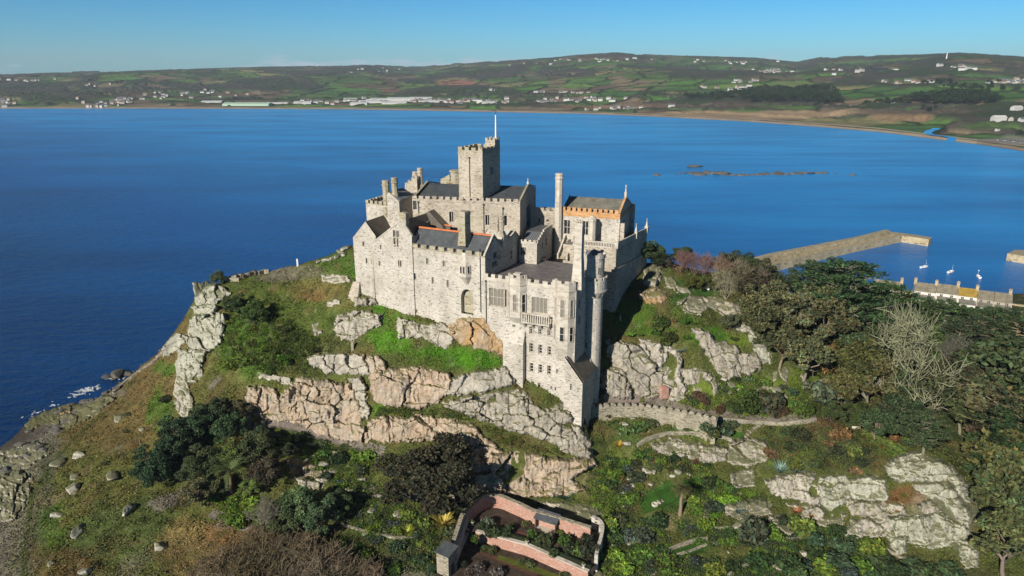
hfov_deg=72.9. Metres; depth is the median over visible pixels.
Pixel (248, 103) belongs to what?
greenhouse
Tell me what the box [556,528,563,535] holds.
terrace shrub
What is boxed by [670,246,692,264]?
tree
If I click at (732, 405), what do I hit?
clipped shrub
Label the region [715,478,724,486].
shrub
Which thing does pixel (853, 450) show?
shrub
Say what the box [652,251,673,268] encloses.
tree
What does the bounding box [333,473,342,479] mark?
shrub
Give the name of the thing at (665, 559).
shrub
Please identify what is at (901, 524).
rock outcrop
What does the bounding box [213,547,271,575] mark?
bare bush
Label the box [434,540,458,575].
gatehouse
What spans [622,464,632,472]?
shrub
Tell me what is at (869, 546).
shrub
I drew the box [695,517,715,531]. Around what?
shrub
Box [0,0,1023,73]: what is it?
sky
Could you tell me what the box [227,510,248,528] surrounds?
shrub
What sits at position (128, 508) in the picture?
boulder
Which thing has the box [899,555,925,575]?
shrub
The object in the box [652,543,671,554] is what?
shrub
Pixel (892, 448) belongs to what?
shrub
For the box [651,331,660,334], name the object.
shrub
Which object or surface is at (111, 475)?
boulder
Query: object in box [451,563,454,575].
door
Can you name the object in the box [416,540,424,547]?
shrub
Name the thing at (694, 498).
shrub
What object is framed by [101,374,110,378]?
sea rock
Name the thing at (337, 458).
shrub
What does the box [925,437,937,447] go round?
shrub
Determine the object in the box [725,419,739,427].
wall shrub
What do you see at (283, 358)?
shrub
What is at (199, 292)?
rock outcrop
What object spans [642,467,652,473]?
garden stone
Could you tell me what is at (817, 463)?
shrub
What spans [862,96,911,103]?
pine wood
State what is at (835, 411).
tree
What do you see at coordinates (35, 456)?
rock outcrop
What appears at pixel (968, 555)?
rock outcrop
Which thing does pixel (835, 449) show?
shrub
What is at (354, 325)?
rock outcrop
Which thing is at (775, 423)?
garden wall
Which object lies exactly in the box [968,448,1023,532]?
tree
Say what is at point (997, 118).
house
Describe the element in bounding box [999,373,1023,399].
tree
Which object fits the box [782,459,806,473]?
agave
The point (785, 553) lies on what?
shrub
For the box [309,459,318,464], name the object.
shrub
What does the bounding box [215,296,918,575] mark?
undergrowth
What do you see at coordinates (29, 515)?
path
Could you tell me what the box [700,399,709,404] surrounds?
clipped shrub
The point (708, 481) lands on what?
shrub
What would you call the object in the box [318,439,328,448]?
shrub
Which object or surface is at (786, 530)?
rock outcrop
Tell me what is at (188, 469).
tree
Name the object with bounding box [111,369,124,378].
sea rock
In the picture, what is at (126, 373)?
sea rock
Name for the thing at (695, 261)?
bare tree
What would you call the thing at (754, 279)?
tree
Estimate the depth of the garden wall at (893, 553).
146.34 m
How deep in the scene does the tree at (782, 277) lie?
200.01 m
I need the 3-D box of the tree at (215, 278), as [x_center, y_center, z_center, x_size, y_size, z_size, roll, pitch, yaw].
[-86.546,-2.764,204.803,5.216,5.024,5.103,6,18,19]
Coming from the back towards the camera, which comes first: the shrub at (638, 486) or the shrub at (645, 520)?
the shrub at (638, 486)
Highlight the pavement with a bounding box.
[246,267,290,277]
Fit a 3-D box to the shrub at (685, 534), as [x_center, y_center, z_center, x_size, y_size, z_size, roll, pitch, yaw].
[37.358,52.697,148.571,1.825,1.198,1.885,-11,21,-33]
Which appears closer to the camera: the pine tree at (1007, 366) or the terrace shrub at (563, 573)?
the terrace shrub at (563, 573)
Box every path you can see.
[21,410,106,575]
[208,509,260,531]
[262,414,385,455]
[369,492,425,500]
[471,548,537,575]
[497,525,563,547]
[598,391,816,420]
[637,431,731,446]
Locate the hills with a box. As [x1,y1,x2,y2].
[0,52,1023,146]
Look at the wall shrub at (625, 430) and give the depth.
168.57 m
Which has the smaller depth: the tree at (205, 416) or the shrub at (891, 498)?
the shrub at (891, 498)
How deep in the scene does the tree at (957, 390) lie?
173.77 m
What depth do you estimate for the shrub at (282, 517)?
146.05 m
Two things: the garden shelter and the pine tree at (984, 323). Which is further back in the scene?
the pine tree at (984, 323)
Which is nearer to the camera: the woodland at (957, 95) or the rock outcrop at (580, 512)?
the rock outcrop at (580, 512)
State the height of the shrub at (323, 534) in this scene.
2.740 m
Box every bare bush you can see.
[184,527,270,575]
[209,544,272,575]
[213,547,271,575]
[218,531,288,575]
[228,515,303,558]
[236,530,304,575]
[249,548,294,575]
[259,527,331,575]
[260,527,323,563]
[261,543,315,575]
[278,525,358,574]
[285,534,354,575]
[315,555,360,575]
[317,550,364,575]
[331,551,388,575]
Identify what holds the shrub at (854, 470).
on the island ground at (638, 315)
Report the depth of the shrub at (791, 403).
174.07 m
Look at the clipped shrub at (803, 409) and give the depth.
170.26 m
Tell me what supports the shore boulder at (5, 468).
on the island ground at (638, 315)
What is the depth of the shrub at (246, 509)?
152.72 m
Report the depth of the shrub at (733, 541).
145.87 m
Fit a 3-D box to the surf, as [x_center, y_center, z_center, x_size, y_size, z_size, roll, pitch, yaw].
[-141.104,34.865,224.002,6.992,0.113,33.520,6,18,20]
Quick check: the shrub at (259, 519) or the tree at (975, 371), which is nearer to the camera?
the shrub at (259, 519)
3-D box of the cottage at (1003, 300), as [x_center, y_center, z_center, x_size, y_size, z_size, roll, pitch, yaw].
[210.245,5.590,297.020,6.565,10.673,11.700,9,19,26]
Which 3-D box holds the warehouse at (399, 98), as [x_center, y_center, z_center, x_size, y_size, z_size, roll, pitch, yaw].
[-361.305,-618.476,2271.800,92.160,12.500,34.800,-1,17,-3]
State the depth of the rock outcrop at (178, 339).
197.73 m
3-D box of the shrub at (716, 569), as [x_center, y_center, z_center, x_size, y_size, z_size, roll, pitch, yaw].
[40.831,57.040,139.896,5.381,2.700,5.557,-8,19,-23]
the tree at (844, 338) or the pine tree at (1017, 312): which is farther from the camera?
the pine tree at (1017, 312)
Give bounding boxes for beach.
[0,106,1023,150]
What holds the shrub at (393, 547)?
on the island ground at (638, 315)
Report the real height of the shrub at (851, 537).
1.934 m
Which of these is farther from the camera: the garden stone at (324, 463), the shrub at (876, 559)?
the garden stone at (324, 463)
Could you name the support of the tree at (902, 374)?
on the island ground at (638, 315)
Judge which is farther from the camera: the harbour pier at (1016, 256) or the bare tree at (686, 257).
the harbour pier at (1016, 256)
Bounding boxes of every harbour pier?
[733,230,931,270]
[1006,250,1023,263]
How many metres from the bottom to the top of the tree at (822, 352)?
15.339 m
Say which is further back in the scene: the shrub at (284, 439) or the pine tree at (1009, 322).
the pine tree at (1009, 322)
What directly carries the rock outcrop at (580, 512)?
on the island ground at (638, 315)
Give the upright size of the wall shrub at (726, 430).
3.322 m
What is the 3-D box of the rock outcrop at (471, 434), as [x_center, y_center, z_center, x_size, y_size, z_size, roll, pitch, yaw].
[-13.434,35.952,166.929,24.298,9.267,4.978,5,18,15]
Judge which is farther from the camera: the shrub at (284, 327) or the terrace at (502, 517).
the shrub at (284, 327)
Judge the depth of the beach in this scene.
1652.95 m
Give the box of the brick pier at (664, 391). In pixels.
[658,385,668,398]
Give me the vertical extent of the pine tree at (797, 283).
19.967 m
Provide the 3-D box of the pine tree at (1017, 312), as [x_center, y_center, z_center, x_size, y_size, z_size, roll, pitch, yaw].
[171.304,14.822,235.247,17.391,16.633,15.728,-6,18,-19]
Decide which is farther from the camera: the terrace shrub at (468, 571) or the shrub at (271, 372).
the shrub at (271, 372)
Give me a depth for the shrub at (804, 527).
149.92 m
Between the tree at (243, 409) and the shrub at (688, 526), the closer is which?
the shrub at (688, 526)
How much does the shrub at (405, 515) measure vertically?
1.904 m
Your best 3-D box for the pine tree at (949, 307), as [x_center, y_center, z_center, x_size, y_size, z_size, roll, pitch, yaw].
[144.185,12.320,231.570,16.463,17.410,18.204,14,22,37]
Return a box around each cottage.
[874,277,903,298]
[913,277,938,301]
[935,281,960,302]
[957,284,979,307]
[976,290,993,308]
[993,289,1012,310]
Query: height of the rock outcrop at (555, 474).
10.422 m
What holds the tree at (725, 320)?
on the island ground at (638, 315)
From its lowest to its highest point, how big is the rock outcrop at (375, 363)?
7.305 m
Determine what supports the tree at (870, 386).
on the island ground at (638, 315)
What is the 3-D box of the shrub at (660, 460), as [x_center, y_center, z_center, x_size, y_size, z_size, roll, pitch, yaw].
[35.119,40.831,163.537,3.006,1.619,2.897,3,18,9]
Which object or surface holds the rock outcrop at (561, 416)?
on the island ground at (638, 315)
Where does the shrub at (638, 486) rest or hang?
on the island ground at (638, 315)
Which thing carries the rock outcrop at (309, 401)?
on the island ground at (638, 315)
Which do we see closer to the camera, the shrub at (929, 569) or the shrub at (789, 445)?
the shrub at (929, 569)
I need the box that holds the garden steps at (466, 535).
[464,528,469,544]
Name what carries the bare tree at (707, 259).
on the island ground at (638, 315)
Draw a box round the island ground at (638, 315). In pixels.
[0,245,1023,575]
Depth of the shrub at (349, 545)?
144.84 m
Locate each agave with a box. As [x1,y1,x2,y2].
[554,492,573,503]
[768,458,788,472]
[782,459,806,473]
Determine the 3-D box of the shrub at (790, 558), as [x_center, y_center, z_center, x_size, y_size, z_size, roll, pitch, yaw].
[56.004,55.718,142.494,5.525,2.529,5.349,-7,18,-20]
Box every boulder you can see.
[0,466,9,472]
[14,442,28,446]
[22,442,35,449]
[33,443,45,449]
[38,447,47,452]
[47,559,54,566]
[48,427,61,433]
[49,457,65,466]
[50,511,62,517]
[54,408,65,414]
[61,417,68,423]
[65,482,79,494]
[70,473,78,480]
[70,522,84,538]
[72,451,83,458]
[77,567,91,574]
[106,471,118,480]
[114,414,123,422]
[122,503,135,516]
[154,541,167,550]
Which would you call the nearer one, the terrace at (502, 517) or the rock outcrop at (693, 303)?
the terrace at (502, 517)
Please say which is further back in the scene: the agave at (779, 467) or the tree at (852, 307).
the tree at (852, 307)
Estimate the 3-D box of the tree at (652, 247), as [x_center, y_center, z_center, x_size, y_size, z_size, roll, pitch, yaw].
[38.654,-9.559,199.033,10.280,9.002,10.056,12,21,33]
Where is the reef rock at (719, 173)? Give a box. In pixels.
[713,171,730,174]
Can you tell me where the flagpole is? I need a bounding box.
[492,110,496,139]
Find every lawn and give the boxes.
[496,555,558,575]
[638,475,713,513]
[667,428,743,437]
[671,540,710,558]
[707,530,738,537]
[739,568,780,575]
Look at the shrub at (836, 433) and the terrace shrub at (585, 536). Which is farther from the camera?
the shrub at (836, 433)
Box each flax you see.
[400,524,416,536]
[432,512,455,530]
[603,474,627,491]
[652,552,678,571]
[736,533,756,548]
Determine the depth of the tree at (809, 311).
183.46 m
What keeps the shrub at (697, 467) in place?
on the island ground at (638, 315)
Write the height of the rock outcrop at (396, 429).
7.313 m
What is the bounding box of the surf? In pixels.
[21,377,123,417]
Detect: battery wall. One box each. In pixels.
[222,277,240,281]
[225,269,269,277]
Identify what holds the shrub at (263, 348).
on the island ground at (638, 315)
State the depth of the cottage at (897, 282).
314.74 m
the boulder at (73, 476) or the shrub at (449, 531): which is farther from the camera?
the boulder at (73, 476)
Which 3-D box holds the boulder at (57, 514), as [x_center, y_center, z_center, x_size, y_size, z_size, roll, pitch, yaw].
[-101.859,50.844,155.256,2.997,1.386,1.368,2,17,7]
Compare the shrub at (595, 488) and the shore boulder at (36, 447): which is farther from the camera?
the shore boulder at (36, 447)
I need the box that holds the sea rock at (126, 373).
[122,371,130,375]
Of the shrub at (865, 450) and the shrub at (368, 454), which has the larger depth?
the shrub at (368, 454)
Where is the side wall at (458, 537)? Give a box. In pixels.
[451,510,467,561]
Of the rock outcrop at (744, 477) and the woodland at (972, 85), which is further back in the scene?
the woodland at (972, 85)
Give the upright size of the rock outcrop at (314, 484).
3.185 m
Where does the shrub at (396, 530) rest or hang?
on the island ground at (638, 315)
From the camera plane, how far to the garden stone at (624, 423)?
170.24 m
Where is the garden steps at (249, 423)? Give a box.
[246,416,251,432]
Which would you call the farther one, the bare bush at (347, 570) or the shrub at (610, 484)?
the shrub at (610, 484)
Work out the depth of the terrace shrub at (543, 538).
144.56 m
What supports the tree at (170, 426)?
on the island ground at (638, 315)
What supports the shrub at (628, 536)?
on the island ground at (638, 315)
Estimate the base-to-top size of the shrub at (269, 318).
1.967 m
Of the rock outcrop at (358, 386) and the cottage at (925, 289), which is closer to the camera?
the rock outcrop at (358, 386)
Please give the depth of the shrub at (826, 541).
148.17 m
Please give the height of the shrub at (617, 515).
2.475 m
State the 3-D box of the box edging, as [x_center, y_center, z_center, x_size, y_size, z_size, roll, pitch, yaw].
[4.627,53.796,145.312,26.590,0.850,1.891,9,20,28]
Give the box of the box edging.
[478,526,591,568]
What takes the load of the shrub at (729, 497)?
on the island ground at (638, 315)
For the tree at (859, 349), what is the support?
on the island ground at (638, 315)
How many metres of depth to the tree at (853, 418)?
172.71 m
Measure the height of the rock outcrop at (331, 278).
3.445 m
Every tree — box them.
[128,440,183,487]
[153,431,191,464]
[156,415,209,452]
[174,443,222,481]
[177,476,216,507]
[181,402,225,437]
[202,472,226,495]
[204,437,245,467]
[206,396,228,411]
[207,451,249,494]
[209,269,226,283]
[209,411,247,444]
[222,293,248,311]
[229,400,256,419]
[236,430,275,463]
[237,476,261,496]
[240,298,269,326]
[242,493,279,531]
[243,455,280,484]
[250,425,272,442]
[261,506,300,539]
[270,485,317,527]
[276,442,297,457]
[294,493,341,535]
[330,488,356,515]
[373,431,482,516]
[641,240,665,265]
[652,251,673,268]
[665,250,694,271]
[669,476,695,516]
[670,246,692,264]
[683,252,708,274]
[683,275,703,290]
[693,251,714,275]
[702,254,735,275]
[702,274,722,290]
[710,268,738,298]
[712,251,743,272]
[712,268,737,290]
[717,313,739,331]
[721,255,754,290]
[726,249,757,273]
[733,279,797,318]
[734,271,767,295]
[734,298,783,332]
[748,258,777,278]
[748,264,770,289]
[751,317,807,368]
[765,269,786,289]
[773,291,826,327]
[775,329,835,381]
[784,258,834,292]
[784,272,802,289]
[791,295,863,336]
[793,255,904,327]
[793,279,858,323]
[800,269,865,321]
[817,336,891,383]
[820,400,847,421]
[821,368,859,408]
[822,341,846,375]
[824,330,867,349]
[831,321,897,358]
[833,356,899,403]
[837,298,972,407]
[841,401,871,427]
[849,287,909,331]
[858,408,904,439]
[860,279,924,328]
[864,394,886,412]
[871,391,924,434]
[881,361,954,407]
[898,409,952,453]
[902,360,978,419]
[903,300,927,330]
[905,343,942,364]
[907,295,945,334]
[920,298,969,339]
[922,371,998,434]
[923,326,957,350]
[925,384,945,410]
[930,331,971,361]
[931,315,987,356]
[941,348,996,381]
[945,307,984,331]
[945,314,1007,348]
[949,334,1023,392]
[951,379,1023,433]
[955,406,1023,472]
[959,396,1023,487]
[960,426,1023,505]
[964,402,994,435]
[965,329,1023,395]
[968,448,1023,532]
[968,506,1023,575]
[972,305,1006,334]
[977,314,1023,340]
[997,307,1023,335]
[997,488,1023,534]
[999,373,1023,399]
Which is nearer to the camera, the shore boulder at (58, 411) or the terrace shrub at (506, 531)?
the terrace shrub at (506, 531)
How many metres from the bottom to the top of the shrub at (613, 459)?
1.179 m
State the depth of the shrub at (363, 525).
150.83 m
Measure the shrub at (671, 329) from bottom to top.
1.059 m
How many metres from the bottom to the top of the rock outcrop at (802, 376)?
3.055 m
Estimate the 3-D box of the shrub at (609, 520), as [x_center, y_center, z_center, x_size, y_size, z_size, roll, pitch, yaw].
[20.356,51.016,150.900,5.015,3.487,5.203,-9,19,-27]
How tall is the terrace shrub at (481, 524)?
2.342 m
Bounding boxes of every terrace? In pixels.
[436,532,560,575]
[465,508,598,574]
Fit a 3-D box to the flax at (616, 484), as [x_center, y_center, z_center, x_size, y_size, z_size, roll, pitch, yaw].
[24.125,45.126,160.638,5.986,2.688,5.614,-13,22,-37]
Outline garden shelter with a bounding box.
[533,508,560,535]
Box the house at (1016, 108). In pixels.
[1010,106,1023,110]
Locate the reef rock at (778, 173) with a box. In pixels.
[774,171,784,174]
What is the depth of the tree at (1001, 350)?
175.23 m
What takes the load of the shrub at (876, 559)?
on the island ground at (638, 315)
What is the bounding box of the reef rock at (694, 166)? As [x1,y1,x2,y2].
[687,165,702,166]
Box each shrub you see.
[158,394,172,402]
[205,489,223,502]
[218,359,238,370]
[224,319,232,324]
[226,492,242,507]
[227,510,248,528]
[230,343,244,350]
[238,355,256,365]
[240,300,260,307]
[241,493,258,506]
[242,507,255,514]
[245,339,256,345]
[248,325,256,331]
[254,514,266,525]
[256,343,273,352]
[263,314,276,321]
[266,348,280,353]
[266,366,274,370]
[266,370,276,375]
[271,358,279,363]
[274,427,282,432]
[275,324,292,331]
[275,353,295,364]
[275,434,293,444]
[280,348,295,353]
[290,336,299,341]
[291,430,312,442]
[296,349,310,355]
[298,454,307,459]
[309,346,323,352]
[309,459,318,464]
[312,464,325,470]
[312,524,330,541]
[315,446,331,458]
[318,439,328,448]
[319,471,331,479]
[328,537,347,554]
[330,450,348,464]
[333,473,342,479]
[336,482,347,489]
[337,443,346,450]
[337,512,348,522]
[345,542,364,555]
[349,451,364,461]
[352,508,363,517]
[352,548,374,563]
[353,463,367,477]
[356,522,364,527]
[361,449,377,459]
[363,495,369,501]
[365,524,378,535]
[372,535,384,545]
[374,412,383,416]
[383,560,402,575]
[385,519,398,528]
[386,540,406,554]
[390,525,402,535]
[397,552,410,562]
[399,508,415,520]
[400,520,409,526]
[410,529,423,541]
[412,553,429,565]
[414,517,433,529]
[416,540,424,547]
[426,564,436,574]
[442,526,454,538]
[446,413,454,417]
[458,558,467,567]
[464,567,473,575]
[470,534,478,544]
[473,561,484,574]
[478,521,486,530]
[478,544,487,551]
[480,517,495,525]
[483,525,500,538]
[486,545,496,554]
[489,567,505,575]
[500,524,513,537]
[518,558,526,564]
[521,520,529,527]
[525,559,536,568]
[527,528,537,539]
[535,531,553,548]
[548,547,559,558]
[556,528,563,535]
[557,533,571,546]
[559,571,569,575]
[562,540,576,555]
[571,541,581,556]
[578,539,600,559]
[580,532,594,543]
[588,479,597,484]
[590,418,596,424]
[590,485,599,492]
[592,502,601,507]
[595,511,618,530]
[597,527,624,547]
[599,389,604,395]
[599,549,607,559]
[600,459,610,465]
[603,478,623,489]
[605,420,621,429]
[605,547,624,560]
[606,466,624,480]
[609,558,634,575]
[610,457,617,462]
[611,511,627,525]
[614,494,632,504]
[616,425,638,434]
[620,457,631,464]
[620,480,631,491]
[621,527,636,543]
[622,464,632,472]
[625,331,637,335]
[627,470,647,483]
[627,491,643,504]
[628,546,655,564]
[630,459,641,466]
[631,420,649,432]
[632,448,645,459]
[633,526,654,544]
[634,483,644,490]
[641,517,653,526]
[641,557,658,572]
[646,418,656,427]
[649,511,668,530]
[650,464,661,471]
[651,315,669,331]
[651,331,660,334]
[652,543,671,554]
[655,456,666,464]
[655,553,677,570]
[659,566,682,575]
[660,331,677,346]
[662,423,671,428]
[667,328,675,331]
[668,454,681,464]
[675,464,688,471]
[677,317,691,323]
[683,494,699,502]
[683,531,689,536]
[686,524,695,530]
[687,554,699,566]
[688,399,700,407]
[688,503,704,516]
[691,390,707,398]
[691,458,699,463]
[691,463,700,471]
[692,391,704,401]
[693,401,704,409]
[694,536,703,544]
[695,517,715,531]
[699,421,718,433]
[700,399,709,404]
[700,471,711,477]
[701,476,716,488]
[703,560,726,575]
[704,500,724,512]
[707,430,719,438]
[708,534,718,541]
[710,512,720,519]
[712,494,727,504]
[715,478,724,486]
[716,404,724,414]
[717,419,733,436]
[721,490,737,503]
[724,526,735,538]
[724,537,736,546]
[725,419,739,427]
[725,483,734,492]
[725,560,741,572]
[726,400,739,410]
[730,376,739,381]
[732,406,743,413]
[736,388,747,394]
[737,516,770,547]
[739,388,760,415]
[743,376,753,381]
[744,550,775,573]
[745,491,755,496]
[755,495,765,499]
[757,389,785,417]
[761,377,771,387]
[762,447,779,460]
[766,523,784,543]
[770,550,798,563]
[773,406,788,418]
[773,514,787,526]
[777,559,807,575]
[778,550,789,559]
[779,384,787,389]
[780,426,792,435]
[783,440,798,450]
[786,455,805,472]
[787,387,798,396]
[787,399,799,407]
[787,515,816,538]
[788,542,799,552]
[789,425,811,441]
[790,505,802,513]
[792,403,814,418]
[793,554,812,572]
[801,379,840,404]
[805,545,824,559]
[806,530,825,546]
[808,459,821,468]
[811,553,840,575]
[821,439,834,446]
[823,549,854,569]
[824,539,833,547]
[826,523,847,539]
[827,444,847,455]
[828,425,851,440]
[831,537,854,555]
[836,564,858,575]
[842,443,863,456]
[844,534,860,542]
[847,467,863,474]
[847,555,873,574]
[851,427,863,434]
[853,457,870,467]
[858,536,886,556]
[859,445,871,454]
[862,430,887,446]
[862,550,890,565]
[863,568,880,575]
[877,557,911,575]
[883,439,907,457]
[888,495,898,501]
[889,434,899,442]
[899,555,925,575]
[913,560,944,575]
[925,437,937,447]
[932,559,966,575]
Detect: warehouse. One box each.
[201,101,224,102]
[271,102,289,103]
[293,101,312,104]
[350,102,367,105]
[358,100,379,102]
[370,98,386,99]
[382,101,407,103]
[387,97,415,100]
[422,100,439,102]
[482,101,494,103]
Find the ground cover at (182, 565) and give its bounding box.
[0,245,1023,575]
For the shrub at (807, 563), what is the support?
on the island ground at (638, 315)
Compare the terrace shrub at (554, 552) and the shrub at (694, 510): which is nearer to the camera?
the terrace shrub at (554, 552)
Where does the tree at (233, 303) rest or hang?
on the island ground at (638, 315)
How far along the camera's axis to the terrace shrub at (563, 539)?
145.06 m
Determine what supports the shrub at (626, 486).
on the island ground at (638, 315)
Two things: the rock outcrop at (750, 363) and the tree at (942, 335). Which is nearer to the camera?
the rock outcrop at (750, 363)
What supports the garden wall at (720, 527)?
on the island ground at (638, 315)
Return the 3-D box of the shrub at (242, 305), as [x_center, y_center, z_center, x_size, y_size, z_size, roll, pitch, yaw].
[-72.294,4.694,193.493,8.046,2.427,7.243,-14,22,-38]
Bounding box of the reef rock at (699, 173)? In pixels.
[692,172,706,174]
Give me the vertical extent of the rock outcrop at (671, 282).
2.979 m
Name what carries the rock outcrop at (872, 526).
on the island ground at (638, 315)
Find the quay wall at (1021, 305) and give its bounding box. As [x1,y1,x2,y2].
[855,286,1023,306]
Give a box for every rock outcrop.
[0,441,50,474]
[0,469,33,521]
[24,403,83,430]
[50,394,114,428]
[59,405,72,413]
[159,333,185,356]
[173,375,193,416]
[174,347,206,382]
[182,312,226,351]
[191,303,217,314]
[192,282,205,305]
[204,281,231,304]
[245,376,371,443]
[251,420,266,429]
[257,372,291,385]
[286,457,322,477]
[290,475,324,490]
[307,352,369,375]
[312,322,322,335]
[321,273,350,283]
[327,298,340,306]
[334,309,383,341]
[347,376,370,420]
[353,296,367,306]
[365,354,385,374]
[367,296,378,305]
[367,414,436,443]
[368,365,451,410]
[395,316,453,348]
[415,413,503,460]
[441,388,594,459]
[443,365,515,396]
[447,490,473,506]
[448,314,502,356]
[467,450,597,497]
[532,499,603,520]
[546,404,572,424]
[565,424,592,451]
[600,366,632,399]
[603,337,663,398]
[637,286,668,304]
[639,338,663,367]
[642,263,662,286]
[650,436,730,462]
[662,344,687,401]
[664,276,676,290]
[675,285,690,294]
[677,294,706,315]
[680,367,720,396]
[691,327,741,379]
[703,295,742,315]
[724,498,772,519]
[727,437,767,467]
[730,469,755,487]
[733,313,750,332]
[738,351,762,375]
[748,328,771,364]
[756,366,788,392]
[764,471,821,505]
[768,513,793,535]
[785,502,847,526]
[800,373,808,388]
[817,473,850,510]
[845,474,888,501]
[845,513,892,538]
[846,498,909,517]
[884,450,954,482]
[885,514,915,554]
[907,510,955,549]
[912,481,958,500]
[916,499,942,513]
[943,496,971,527]
[949,464,971,503]
[952,521,970,544]
[958,538,979,568]
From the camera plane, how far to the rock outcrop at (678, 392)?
176.95 m
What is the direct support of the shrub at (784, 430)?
on the island ground at (638, 315)
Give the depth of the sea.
588.25 m
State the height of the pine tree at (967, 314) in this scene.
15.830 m
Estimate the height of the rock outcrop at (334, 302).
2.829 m
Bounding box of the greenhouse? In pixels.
[222,102,271,105]
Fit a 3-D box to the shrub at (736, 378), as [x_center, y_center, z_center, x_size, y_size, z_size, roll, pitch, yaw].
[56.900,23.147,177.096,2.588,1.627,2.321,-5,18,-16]
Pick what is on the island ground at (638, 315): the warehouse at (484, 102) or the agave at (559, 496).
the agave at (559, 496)
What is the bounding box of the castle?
[347,137,648,428]
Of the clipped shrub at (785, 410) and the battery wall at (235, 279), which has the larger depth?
the battery wall at (235, 279)
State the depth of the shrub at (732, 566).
140.08 m
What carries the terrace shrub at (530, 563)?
on the terrace at (470, 556)
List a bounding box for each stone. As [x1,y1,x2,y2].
[318,461,328,466]
[328,468,336,473]
[340,246,350,250]
[367,507,374,512]
[393,509,399,516]
[620,421,628,425]
[621,441,630,444]
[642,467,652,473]
[674,469,682,474]
[727,382,735,386]
[733,521,742,528]
[772,386,780,392]
[799,550,806,558]
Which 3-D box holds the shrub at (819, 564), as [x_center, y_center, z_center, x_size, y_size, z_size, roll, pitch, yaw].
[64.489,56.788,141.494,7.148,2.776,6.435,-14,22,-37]
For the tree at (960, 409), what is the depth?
173.86 m
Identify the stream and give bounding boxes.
[924,128,956,141]
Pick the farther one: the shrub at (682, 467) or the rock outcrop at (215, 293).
the rock outcrop at (215, 293)
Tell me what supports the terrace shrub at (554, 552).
on the terrace at (502, 517)
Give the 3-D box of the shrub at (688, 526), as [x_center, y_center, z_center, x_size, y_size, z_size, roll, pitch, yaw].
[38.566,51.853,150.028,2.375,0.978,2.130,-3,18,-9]
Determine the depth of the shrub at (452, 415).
167.03 m
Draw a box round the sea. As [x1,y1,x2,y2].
[0,109,1023,446]
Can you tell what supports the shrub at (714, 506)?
on the island ground at (638, 315)
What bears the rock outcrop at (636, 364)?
on the island ground at (638, 315)
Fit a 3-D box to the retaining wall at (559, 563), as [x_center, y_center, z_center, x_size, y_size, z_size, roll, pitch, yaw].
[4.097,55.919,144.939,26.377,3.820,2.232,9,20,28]
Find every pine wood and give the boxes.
[683,90,734,98]
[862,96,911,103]
[921,104,937,110]
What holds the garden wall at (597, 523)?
on the island ground at (638, 315)
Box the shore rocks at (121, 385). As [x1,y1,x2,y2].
[112,341,174,393]
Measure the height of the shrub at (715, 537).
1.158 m
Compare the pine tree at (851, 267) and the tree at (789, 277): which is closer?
the pine tree at (851, 267)
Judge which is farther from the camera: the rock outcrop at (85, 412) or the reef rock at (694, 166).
the reef rock at (694, 166)
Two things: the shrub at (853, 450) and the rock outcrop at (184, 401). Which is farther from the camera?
the rock outcrop at (184, 401)
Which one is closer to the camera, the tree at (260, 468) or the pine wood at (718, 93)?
the tree at (260, 468)
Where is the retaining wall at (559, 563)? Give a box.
[475,529,589,575]
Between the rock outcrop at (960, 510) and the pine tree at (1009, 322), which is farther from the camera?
the pine tree at (1009, 322)
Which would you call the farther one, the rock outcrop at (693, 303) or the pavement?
the pavement
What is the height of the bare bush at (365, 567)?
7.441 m
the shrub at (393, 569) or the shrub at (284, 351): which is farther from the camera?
the shrub at (284, 351)
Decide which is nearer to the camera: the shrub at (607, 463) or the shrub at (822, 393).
the shrub at (607, 463)
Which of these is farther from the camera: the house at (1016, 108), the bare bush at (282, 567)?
the house at (1016, 108)
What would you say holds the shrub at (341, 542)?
on the island ground at (638, 315)
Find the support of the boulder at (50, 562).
on the island ground at (638, 315)
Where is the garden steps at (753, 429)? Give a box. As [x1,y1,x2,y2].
[744,424,760,437]
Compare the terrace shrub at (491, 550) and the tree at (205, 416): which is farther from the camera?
the tree at (205, 416)
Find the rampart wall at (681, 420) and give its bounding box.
[591,402,717,443]
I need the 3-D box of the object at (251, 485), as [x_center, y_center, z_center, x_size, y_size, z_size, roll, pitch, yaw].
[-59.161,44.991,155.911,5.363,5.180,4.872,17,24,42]
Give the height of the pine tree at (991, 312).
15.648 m
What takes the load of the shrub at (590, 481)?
on the island ground at (638, 315)
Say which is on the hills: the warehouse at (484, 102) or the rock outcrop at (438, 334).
the warehouse at (484, 102)
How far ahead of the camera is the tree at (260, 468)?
156.00 m
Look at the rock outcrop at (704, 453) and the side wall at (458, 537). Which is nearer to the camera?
the side wall at (458, 537)
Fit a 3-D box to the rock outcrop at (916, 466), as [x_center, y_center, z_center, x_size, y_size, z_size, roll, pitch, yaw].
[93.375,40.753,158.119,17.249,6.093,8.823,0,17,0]
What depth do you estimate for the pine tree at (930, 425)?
157.08 m
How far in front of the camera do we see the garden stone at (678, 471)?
161.05 m
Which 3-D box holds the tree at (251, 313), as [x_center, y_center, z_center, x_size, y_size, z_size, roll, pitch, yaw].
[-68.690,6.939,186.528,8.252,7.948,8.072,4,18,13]
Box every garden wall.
[270,431,336,453]
[340,523,412,539]
[344,488,381,497]
[462,493,591,537]
[591,515,603,571]
[657,537,707,554]
[670,544,706,555]
[713,526,737,529]
[717,417,816,425]
[727,562,781,575]
[784,536,800,539]
[886,547,915,559]
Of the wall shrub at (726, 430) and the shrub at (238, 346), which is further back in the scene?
the shrub at (238, 346)
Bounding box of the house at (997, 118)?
[990,115,1007,121]
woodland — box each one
[728,83,845,101]
[907,88,1004,103]
[922,78,1005,89]
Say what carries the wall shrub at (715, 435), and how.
on the island ground at (638, 315)

